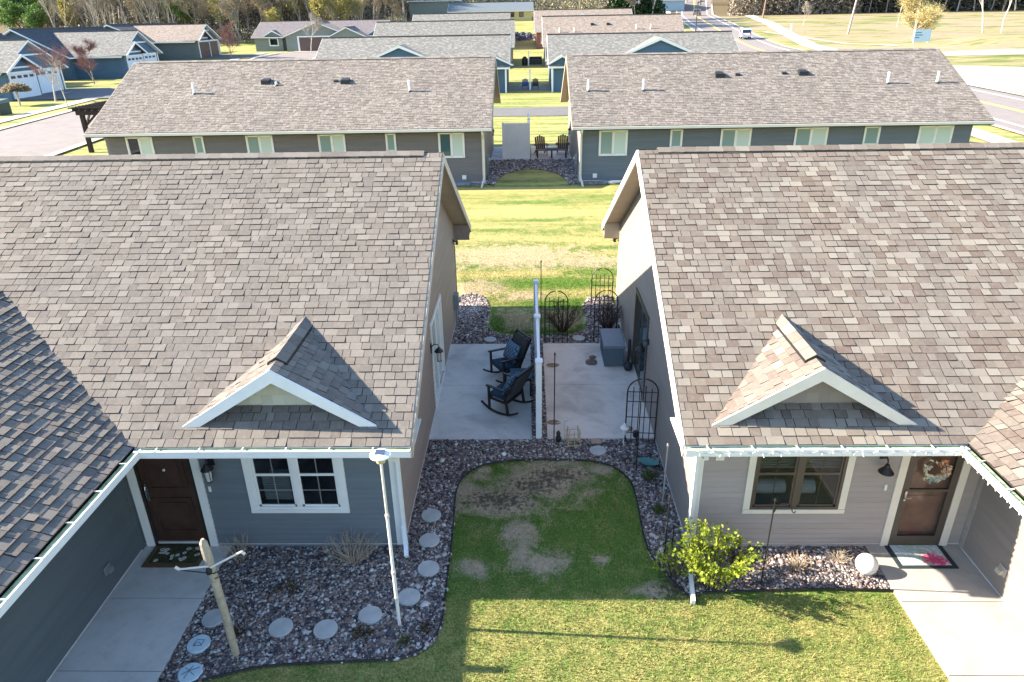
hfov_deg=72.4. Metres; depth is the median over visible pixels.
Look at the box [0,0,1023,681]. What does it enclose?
ground
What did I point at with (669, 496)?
garden stake
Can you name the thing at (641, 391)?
garden stake
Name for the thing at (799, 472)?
window
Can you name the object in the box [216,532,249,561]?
bare shrub
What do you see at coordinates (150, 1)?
pale bare tree
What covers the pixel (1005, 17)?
field tree
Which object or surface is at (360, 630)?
perennial clump
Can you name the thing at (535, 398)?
gravel bed
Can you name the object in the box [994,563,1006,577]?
wall vent
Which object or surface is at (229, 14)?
brown bare tree
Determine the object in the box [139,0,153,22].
pale bare tree
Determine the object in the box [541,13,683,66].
house
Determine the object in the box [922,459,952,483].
wreath
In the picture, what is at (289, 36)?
house
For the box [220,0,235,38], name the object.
pale bare tree
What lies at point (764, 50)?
yellow lane marking
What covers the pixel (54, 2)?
pale bare tree
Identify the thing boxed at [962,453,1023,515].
string lights
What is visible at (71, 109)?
kerb
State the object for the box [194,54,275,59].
driveway
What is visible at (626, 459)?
bare shrub
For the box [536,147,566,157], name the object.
bench
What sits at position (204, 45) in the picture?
garage door
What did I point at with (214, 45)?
garage door
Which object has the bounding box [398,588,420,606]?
stepping stone
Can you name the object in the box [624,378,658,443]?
trellis
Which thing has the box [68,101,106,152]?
pergola
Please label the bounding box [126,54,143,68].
garage door
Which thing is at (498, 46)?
house
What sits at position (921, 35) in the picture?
road sign
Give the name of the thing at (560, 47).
house
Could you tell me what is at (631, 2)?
brown bare tree
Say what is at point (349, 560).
bare shrub
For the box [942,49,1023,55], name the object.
sidewalk
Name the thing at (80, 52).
tree
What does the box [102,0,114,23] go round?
pale bare tree
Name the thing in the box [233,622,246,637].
perennial clump
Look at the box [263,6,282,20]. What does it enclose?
budding tree
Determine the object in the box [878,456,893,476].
wall lamp
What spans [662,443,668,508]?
garden stake
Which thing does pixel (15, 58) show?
house
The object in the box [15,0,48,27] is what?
green leafing tree
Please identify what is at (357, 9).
budding tree
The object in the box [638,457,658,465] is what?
bird bath bowl
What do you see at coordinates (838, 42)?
dirt track
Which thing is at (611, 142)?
window
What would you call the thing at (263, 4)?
brown bare tree
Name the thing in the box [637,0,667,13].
evergreen tree
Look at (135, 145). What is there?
window
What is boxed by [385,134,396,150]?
window
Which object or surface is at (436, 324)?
patio door
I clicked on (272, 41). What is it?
window
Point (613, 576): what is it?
grass
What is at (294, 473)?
window
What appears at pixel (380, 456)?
solar lamp post
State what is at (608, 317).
bare shrub
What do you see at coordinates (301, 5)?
budding tree
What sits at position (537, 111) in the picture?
service lane
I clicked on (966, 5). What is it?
undergrowth
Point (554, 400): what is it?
garden stake
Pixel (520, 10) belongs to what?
building
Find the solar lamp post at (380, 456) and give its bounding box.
[369,448,400,625]
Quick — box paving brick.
[590,438,601,443]
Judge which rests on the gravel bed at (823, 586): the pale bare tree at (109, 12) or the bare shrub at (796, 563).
the bare shrub at (796, 563)
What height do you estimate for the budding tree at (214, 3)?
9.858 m
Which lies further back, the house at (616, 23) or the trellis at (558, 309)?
the house at (616, 23)
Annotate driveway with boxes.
[16,88,115,99]
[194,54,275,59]
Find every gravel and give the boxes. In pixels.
[159,343,892,681]
[451,292,624,343]
[485,158,578,184]
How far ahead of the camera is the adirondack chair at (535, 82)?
72.07 m
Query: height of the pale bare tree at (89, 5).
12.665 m
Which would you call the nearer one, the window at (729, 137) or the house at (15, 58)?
the window at (729, 137)
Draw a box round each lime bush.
[648,535,693,577]
[671,517,766,590]
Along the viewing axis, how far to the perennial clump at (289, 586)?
10.80 m
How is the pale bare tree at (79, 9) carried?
on the ground at (518, 196)
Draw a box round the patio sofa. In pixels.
[529,56,541,64]
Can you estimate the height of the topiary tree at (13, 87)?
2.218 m
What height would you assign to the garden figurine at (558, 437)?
0.260 m
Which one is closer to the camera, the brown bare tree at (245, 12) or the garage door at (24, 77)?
the garage door at (24, 77)
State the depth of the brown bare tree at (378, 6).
140.54 m
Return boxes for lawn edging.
[192,458,688,681]
[703,588,893,592]
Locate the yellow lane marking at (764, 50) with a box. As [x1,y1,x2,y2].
[693,0,1023,112]
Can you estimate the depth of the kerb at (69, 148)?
43.64 m
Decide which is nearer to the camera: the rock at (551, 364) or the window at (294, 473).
the window at (294, 473)
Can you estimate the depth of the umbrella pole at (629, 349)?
17.31 m
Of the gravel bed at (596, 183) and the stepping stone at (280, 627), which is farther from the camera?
the gravel bed at (596, 183)
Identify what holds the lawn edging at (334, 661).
on the ground at (518, 196)
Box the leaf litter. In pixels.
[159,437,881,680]
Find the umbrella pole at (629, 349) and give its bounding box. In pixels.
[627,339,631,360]
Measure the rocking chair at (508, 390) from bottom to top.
1.060 m
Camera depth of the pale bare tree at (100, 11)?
149.17 m
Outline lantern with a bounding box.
[620,423,628,444]
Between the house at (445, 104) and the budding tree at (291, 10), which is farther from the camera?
the budding tree at (291, 10)
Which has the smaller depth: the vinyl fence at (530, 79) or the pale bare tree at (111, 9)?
the vinyl fence at (530, 79)
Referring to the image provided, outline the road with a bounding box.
[677,0,1023,131]
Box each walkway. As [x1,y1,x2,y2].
[48,545,231,681]
[865,545,1023,681]
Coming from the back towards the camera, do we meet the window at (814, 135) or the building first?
the building
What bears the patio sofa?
on the far patio
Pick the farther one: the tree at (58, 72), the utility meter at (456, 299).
the tree at (58, 72)
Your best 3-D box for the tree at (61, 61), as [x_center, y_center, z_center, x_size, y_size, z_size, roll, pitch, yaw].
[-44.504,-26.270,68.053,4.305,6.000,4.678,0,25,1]
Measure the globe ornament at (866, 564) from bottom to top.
0.350 m
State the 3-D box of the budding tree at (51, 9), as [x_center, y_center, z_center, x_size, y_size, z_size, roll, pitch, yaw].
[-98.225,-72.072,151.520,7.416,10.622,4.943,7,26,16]
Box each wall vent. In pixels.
[103,562,113,575]
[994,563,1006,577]
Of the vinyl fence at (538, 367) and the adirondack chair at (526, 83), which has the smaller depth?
the vinyl fence at (538, 367)
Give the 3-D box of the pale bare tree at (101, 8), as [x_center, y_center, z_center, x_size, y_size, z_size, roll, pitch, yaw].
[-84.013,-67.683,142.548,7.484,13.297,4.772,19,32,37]
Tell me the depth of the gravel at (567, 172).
36.37 m
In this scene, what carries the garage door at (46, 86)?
in the house at (15, 58)
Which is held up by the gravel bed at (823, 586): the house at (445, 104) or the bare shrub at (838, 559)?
the bare shrub at (838, 559)
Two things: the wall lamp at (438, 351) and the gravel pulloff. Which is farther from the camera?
the gravel pulloff
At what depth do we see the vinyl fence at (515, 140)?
38.15 m
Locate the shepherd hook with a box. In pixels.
[752,497,795,584]
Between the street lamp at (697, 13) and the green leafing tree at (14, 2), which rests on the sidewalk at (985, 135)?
the street lamp at (697, 13)
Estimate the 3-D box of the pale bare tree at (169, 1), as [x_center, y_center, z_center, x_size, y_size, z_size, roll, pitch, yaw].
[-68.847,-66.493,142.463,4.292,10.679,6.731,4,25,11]
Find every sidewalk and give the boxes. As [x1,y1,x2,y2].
[0,53,264,122]
[666,11,1016,142]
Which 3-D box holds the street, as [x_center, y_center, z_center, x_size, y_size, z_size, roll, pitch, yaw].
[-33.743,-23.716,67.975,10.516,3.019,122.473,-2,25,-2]
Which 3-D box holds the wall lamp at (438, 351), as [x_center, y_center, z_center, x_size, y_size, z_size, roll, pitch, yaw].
[-1.596,0.245,14.970,0.270,0.411,0.200,0,25,1]
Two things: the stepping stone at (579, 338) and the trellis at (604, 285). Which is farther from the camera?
the trellis at (604, 285)
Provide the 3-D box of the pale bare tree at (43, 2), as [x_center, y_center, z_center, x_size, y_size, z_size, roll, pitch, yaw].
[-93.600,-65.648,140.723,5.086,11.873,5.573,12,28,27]
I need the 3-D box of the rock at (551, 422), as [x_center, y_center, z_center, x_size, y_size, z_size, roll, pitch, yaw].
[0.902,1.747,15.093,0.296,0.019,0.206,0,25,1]
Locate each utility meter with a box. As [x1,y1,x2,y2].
[453,292,460,325]
[486,155,490,175]
[573,154,577,174]
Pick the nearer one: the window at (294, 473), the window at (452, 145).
the window at (294, 473)
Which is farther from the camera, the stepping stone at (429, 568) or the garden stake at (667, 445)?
the garden stake at (667, 445)
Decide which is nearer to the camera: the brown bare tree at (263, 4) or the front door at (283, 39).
the front door at (283, 39)
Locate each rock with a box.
[546,363,558,366]
[547,420,560,424]
[585,359,596,364]
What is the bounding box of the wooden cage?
[566,425,580,447]
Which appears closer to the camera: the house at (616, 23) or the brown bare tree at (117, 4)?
the house at (616, 23)
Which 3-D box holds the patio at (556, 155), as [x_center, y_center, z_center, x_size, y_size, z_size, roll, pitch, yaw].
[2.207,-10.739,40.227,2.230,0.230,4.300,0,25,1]
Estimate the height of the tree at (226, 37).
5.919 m
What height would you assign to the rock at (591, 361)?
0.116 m
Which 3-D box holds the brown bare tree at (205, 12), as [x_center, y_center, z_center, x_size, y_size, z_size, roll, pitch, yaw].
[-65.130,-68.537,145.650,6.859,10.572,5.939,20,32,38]
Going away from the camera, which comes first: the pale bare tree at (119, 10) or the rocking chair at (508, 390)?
the rocking chair at (508, 390)
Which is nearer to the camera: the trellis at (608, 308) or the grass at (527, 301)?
the trellis at (608, 308)
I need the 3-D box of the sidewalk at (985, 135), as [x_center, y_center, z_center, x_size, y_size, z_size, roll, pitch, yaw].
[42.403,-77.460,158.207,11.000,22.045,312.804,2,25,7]
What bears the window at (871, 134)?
in the house at (623, 108)
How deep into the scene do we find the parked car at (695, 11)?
210.96 m
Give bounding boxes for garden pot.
[623,361,632,370]
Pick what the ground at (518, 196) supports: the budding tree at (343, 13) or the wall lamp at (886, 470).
the budding tree at (343, 13)
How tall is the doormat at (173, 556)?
0.024 m
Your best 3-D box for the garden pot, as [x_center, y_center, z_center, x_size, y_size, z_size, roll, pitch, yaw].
[2.852,0.610,17.221,0.230,0.230,0.230,0,25,1]
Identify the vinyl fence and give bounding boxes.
[502,114,529,158]
[529,70,530,89]
[533,279,542,438]
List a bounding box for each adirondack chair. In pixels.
[521,78,528,88]
[532,78,538,88]
[534,135,548,155]
[555,134,569,151]
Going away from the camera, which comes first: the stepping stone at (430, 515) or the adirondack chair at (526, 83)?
the stepping stone at (430, 515)
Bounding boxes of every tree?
[0,0,26,27]
[0,8,16,28]
[0,82,31,105]
[5,0,23,26]
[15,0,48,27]
[20,8,42,27]
[21,0,49,27]
[24,42,76,101]
[37,0,57,26]
[43,0,79,26]
[43,57,68,106]
[44,0,67,25]
[56,0,78,26]
[70,0,87,26]
[70,36,96,83]
[77,0,101,25]
[84,0,98,25]
[92,0,104,24]
[95,0,109,24]
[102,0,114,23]
[102,0,116,23]
[105,0,133,23]
[113,0,129,22]
[117,0,127,23]
[122,0,147,22]
[128,0,161,22]
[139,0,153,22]
[145,0,161,22]
[158,0,181,23]
[159,0,178,22]
[162,0,169,21]
[166,0,193,23]
[171,0,208,23]
[186,0,209,23]
[204,0,226,23]
[212,0,243,42]
[215,19,241,57]
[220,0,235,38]
[222,0,239,30]
[232,0,255,37]
[239,0,251,28]
[250,0,272,20]
[263,0,286,20]
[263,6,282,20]
[283,0,302,20]
[285,0,302,20]
[297,0,305,20]
[301,13,323,51]
[303,0,312,18]
[307,0,331,19]
[321,0,342,19]
[330,0,355,19]
[349,0,369,19]
[360,0,389,18]
[383,0,402,20]
[604,0,640,13]
[626,0,635,13]
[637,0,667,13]
[801,2,811,23]
[897,0,946,40]
[981,0,983,32]
[1000,0,1011,32]
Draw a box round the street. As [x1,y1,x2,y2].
[0,52,316,155]
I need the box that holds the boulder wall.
[515,32,535,40]
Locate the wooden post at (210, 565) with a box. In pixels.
[174,538,245,656]
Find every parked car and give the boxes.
[693,9,700,14]
[739,28,751,38]
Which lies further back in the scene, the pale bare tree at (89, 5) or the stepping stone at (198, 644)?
the pale bare tree at (89, 5)
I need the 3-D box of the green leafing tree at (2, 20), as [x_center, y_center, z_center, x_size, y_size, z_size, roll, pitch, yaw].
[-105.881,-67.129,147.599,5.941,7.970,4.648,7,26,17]
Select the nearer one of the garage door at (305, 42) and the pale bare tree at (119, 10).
the garage door at (305, 42)
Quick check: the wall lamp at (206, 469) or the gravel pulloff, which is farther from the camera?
the gravel pulloff
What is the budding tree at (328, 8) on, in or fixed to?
on the ground at (518, 196)
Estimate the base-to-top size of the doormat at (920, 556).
0.016 m
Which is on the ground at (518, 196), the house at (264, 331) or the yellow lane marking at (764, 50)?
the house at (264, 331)
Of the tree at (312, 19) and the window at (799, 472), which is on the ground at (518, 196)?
the tree at (312, 19)
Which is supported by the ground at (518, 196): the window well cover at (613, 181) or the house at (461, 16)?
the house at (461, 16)
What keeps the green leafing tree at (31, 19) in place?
on the ground at (518, 196)
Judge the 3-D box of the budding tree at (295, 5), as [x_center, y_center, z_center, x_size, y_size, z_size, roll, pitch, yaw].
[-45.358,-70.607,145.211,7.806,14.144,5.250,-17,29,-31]
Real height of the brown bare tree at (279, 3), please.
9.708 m
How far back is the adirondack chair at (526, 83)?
72.01 m
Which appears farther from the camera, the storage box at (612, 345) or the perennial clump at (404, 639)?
the storage box at (612, 345)
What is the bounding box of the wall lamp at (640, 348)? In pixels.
[635,338,648,351]
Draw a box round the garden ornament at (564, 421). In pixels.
[557,417,572,445]
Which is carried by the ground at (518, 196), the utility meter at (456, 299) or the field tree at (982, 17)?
the field tree at (982, 17)
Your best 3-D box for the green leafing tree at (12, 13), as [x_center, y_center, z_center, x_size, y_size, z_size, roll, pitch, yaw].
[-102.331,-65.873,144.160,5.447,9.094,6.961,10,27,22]
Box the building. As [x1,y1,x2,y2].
[447,1,533,20]
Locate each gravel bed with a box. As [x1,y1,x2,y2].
[461,183,484,185]
[530,344,547,440]
[579,182,620,183]
[700,547,883,590]
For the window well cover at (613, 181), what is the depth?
32.91 m
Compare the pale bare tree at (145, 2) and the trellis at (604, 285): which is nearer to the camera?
the trellis at (604, 285)
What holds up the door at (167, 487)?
in the house at (264, 331)
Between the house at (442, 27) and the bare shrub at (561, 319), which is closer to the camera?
the bare shrub at (561, 319)
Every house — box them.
[0,33,67,100]
[0,151,470,681]
[3,26,162,79]
[84,55,500,187]
[103,23,220,59]
[251,19,389,51]
[315,34,513,92]
[373,19,515,62]
[407,0,464,17]
[412,12,510,20]
[534,8,632,48]
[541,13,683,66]
[545,30,739,91]
[560,48,995,186]
[602,142,1023,624]
[661,0,684,10]
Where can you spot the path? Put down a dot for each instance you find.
(792, 36)
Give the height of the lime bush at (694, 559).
1.221 m
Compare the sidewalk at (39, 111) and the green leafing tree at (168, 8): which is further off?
the green leafing tree at (168, 8)
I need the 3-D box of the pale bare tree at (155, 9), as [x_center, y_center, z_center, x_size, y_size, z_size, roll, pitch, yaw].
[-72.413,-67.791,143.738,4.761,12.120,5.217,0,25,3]
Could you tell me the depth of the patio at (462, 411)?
15.86 m
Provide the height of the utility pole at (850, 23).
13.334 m
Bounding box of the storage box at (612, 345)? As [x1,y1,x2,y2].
[600,328,625,365]
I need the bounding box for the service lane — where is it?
[493,107,567,115]
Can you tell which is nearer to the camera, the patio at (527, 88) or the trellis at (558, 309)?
the trellis at (558, 309)
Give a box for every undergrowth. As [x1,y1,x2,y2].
[0,0,664,42]
[727,0,863,15]
[836,0,1023,12]
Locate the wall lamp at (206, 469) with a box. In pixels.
[200,459,214,483]
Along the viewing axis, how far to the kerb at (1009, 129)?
45.73 m
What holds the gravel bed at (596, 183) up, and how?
on the ground at (518, 196)
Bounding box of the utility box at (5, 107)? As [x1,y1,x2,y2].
[0,98,12,115]
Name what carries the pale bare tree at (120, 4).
on the ground at (518, 196)
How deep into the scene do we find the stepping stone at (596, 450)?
14.06 m
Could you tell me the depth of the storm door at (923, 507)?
11.17 m
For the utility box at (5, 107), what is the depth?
59.90 m
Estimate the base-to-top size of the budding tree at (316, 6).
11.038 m
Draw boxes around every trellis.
[544,291,567,342]
[590,268,613,315]
[593,290,617,340]
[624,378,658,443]
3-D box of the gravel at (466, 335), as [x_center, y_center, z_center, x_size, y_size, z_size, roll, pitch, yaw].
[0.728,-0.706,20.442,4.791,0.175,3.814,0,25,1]
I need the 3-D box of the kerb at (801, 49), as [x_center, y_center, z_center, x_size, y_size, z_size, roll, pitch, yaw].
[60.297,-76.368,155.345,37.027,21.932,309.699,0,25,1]
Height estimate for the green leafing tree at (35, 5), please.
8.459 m
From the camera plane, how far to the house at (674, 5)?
220.98 m
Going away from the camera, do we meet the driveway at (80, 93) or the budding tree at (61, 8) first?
the driveway at (80, 93)
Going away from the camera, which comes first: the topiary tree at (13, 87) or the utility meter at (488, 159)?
the utility meter at (488, 159)
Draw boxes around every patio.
[429,344,531,440]
[507,85,550,90]
[543,343,653,439]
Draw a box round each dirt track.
[765,31,899,45]
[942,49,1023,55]
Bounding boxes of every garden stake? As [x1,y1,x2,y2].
[553,352,555,446]
[636,389,642,470]
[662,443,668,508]
[663,494,670,565]
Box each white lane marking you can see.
[682,11,1023,126]
[706,3,1021,99]
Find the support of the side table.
on the patio at (462, 411)
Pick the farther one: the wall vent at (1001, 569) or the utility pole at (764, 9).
the utility pole at (764, 9)
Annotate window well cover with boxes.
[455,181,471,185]
[602,180,621,183]
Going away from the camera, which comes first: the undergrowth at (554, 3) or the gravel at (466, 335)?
the gravel at (466, 335)
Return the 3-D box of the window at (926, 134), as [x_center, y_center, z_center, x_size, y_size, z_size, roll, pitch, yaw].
[19.423,-9.328,32.195,1.550,1.180,0.070,0,25,1]
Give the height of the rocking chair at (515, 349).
1.060 m
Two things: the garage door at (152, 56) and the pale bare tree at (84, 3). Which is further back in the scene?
the pale bare tree at (84, 3)
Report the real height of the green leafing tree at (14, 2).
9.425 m
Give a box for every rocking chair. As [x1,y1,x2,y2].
[480,364,533,415]
[483,328,531,382]
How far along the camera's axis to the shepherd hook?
10.30 m
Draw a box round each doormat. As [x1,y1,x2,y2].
[141,545,210,567]
[884,545,958,568]
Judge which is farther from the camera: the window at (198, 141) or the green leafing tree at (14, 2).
the green leafing tree at (14, 2)
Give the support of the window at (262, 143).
in the house at (445, 104)
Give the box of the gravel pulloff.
[952,65,1023,93]
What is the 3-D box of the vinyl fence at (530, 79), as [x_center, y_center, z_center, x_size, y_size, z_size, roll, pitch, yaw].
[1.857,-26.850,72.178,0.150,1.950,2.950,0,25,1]
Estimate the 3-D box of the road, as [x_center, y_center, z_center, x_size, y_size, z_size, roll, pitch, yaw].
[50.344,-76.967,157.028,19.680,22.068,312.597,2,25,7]
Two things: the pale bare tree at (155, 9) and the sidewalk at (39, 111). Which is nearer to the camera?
the sidewalk at (39, 111)
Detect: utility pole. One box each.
[762,0,766,18]
[847,0,856,33]
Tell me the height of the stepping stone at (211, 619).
0.048 m
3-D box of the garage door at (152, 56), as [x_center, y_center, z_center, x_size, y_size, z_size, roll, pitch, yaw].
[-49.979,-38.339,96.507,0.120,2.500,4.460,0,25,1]
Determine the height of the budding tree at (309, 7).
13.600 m
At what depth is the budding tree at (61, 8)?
145.83 m
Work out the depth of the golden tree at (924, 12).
120.62 m
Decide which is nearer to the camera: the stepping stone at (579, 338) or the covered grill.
the stepping stone at (579, 338)
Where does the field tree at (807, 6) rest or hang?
on the ground at (518, 196)
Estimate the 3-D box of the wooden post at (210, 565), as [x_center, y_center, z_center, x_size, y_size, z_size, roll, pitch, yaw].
[-3.885,3.478,9.290,0.946,2.111,0.168,0,25,1]
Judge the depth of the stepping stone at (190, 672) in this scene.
9.42 m
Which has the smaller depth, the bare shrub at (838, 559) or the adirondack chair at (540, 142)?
the bare shrub at (838, 559)
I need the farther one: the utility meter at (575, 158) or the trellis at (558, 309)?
the utility meter at (575, 158)
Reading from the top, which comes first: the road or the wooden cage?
the road
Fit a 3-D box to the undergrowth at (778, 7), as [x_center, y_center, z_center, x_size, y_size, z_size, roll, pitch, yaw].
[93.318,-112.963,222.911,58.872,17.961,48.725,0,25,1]
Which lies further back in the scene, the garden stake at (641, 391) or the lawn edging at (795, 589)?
the garden stake at (641, 391)
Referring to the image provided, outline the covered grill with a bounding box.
[522,56,527,65]
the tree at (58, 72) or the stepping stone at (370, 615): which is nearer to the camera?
the stepping stone at (370, 615)
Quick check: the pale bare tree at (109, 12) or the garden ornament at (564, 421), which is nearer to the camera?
the garden ornament at (564, 421)
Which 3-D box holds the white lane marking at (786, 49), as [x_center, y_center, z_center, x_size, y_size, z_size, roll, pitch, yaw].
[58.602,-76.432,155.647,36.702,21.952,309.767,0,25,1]
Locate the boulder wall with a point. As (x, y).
(524, 36)
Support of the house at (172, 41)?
on the ground at (518, 196)
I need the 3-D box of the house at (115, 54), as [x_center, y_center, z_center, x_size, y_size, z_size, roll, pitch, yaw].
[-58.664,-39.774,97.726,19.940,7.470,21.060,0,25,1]
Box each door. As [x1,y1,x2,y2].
[8,70,41,98]
[37,67,63,93]
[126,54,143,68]
[133,459,209,545]
[143,52,156,60]
[198,40,211,57]
[209,39,219,55]
[282,38,286,50]
[299,37,321,50]
[430,293,445,408]
[631,287,649,400]
[888,456,964,544]
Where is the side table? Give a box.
[510,368,531,395]
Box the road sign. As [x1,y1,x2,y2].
[912,29,931,43]
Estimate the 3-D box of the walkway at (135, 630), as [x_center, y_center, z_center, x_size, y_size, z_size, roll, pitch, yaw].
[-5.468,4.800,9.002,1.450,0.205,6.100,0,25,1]
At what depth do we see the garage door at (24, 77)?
71.75 m
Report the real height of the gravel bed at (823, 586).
0.001 m
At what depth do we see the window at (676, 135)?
32.39 m
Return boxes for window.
[125,137,154,154]
[192,136,205,153]
[245,135,274,152]
[247,458,342,508]
[269,38,278,45]
[317,134,345,151]
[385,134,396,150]
[438,133,464,157]
[598,130,627,155]
[669,129,682,146]
[720,128,751,145]
[749,456,848,508]
[793,127,828,144]
[862,126,881,143]
[916,125,954,143]
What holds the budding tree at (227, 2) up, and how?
on the ground at (518, 196)
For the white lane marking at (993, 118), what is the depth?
48.73 m
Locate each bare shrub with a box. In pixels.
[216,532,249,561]
[322,524,382,565]
[538,295,586,331]
[589,296,622,327]
[592,297,614,311]
[618,453,634,463]
[724,542,746,562]
[785,550,813,571]
[826,548,852,563]
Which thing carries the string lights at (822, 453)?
attached to the house at (867, 299)
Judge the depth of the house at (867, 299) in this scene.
11.31 m
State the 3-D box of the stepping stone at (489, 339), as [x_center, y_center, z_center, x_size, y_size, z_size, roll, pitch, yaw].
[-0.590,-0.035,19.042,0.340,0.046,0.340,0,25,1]
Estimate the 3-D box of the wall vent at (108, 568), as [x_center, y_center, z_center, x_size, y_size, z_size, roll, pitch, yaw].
[-6.122,3.469,10.647,0.085,0.150,0.150,0,25,1]
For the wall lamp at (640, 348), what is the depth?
15.08 m
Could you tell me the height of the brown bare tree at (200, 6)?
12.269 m
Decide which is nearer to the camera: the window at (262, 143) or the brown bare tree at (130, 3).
the window at (262, 143)
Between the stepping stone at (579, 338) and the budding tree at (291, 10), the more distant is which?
the budding tree at (291, 10)
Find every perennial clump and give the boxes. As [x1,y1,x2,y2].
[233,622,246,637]
[270,575,298,594]
[351,622,374,639]
[395,632,413,648]
[417,622,437,637]
[641,467,658,480]
[645,502,665,515]
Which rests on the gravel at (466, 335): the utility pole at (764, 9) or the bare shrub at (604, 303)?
the bare shrub at (604, 303)
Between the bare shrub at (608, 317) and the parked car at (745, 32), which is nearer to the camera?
the bare shrub at (608, 317)
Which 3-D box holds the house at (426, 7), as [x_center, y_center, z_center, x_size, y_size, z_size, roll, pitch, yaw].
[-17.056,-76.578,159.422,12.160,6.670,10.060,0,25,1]
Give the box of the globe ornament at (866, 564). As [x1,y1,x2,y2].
[855,553,878,575]
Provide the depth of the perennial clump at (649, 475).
13.13 m
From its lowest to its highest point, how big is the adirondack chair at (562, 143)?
1.021 m
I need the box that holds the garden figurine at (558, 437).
[555,430,560,441]
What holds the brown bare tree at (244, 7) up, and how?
on the ground at (518, 196)
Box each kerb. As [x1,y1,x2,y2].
[0,52,280,129]
[44,57,314,155]
[676,11,1023,134]
[711,4,1023,95]
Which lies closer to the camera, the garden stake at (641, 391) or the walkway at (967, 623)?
the walkway at (967, 623)
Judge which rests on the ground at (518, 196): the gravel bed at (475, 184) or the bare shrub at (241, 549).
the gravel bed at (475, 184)
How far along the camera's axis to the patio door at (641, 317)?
16.34 m
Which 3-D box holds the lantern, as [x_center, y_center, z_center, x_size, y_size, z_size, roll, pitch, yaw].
[2.270,1.909,14.175,0.190,0.550,0.185,0,25,1]
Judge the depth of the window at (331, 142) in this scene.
32.78 m
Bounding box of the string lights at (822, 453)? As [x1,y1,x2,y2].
[696,451,960,457]
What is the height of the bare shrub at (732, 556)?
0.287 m
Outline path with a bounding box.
[740,9,836,49]
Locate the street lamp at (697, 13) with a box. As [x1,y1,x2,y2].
[695,1,704,30]
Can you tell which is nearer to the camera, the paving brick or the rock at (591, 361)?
the paving brick
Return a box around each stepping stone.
[177,663,202,681]
[187,635,210,654]
[201,609,222,628]
[268,618,293,637]
[313,619,337,639]
[358,606,381,625]
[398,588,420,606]
[418,560,439,577]
[419,533,439,547]
[421,509,440,522]
[484,337,495,342]
[572,335,584,341]
[590,445,605,455]
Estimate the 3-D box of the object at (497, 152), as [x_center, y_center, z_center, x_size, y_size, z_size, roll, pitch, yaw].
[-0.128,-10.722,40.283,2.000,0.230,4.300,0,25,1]
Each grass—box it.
[210,459,947,681]
[455,200,618,334]
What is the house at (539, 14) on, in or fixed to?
on the ground at (518, 196)
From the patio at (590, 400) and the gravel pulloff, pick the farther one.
the gravel pulloff
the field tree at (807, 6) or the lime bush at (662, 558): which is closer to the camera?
the lime bush at (662, 558)
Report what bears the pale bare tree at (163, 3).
on the ground at (518, 196)
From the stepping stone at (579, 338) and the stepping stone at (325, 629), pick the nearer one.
the stepping stone at (325, 629)
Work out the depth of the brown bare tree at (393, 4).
140.29 m
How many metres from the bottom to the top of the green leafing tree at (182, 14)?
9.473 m
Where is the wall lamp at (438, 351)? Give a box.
[430,343,442,361]
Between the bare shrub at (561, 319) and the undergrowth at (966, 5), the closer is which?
the bare shrub at (561, 319)
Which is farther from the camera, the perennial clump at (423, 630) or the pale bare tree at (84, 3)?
the pale bare tree at (84, 3)

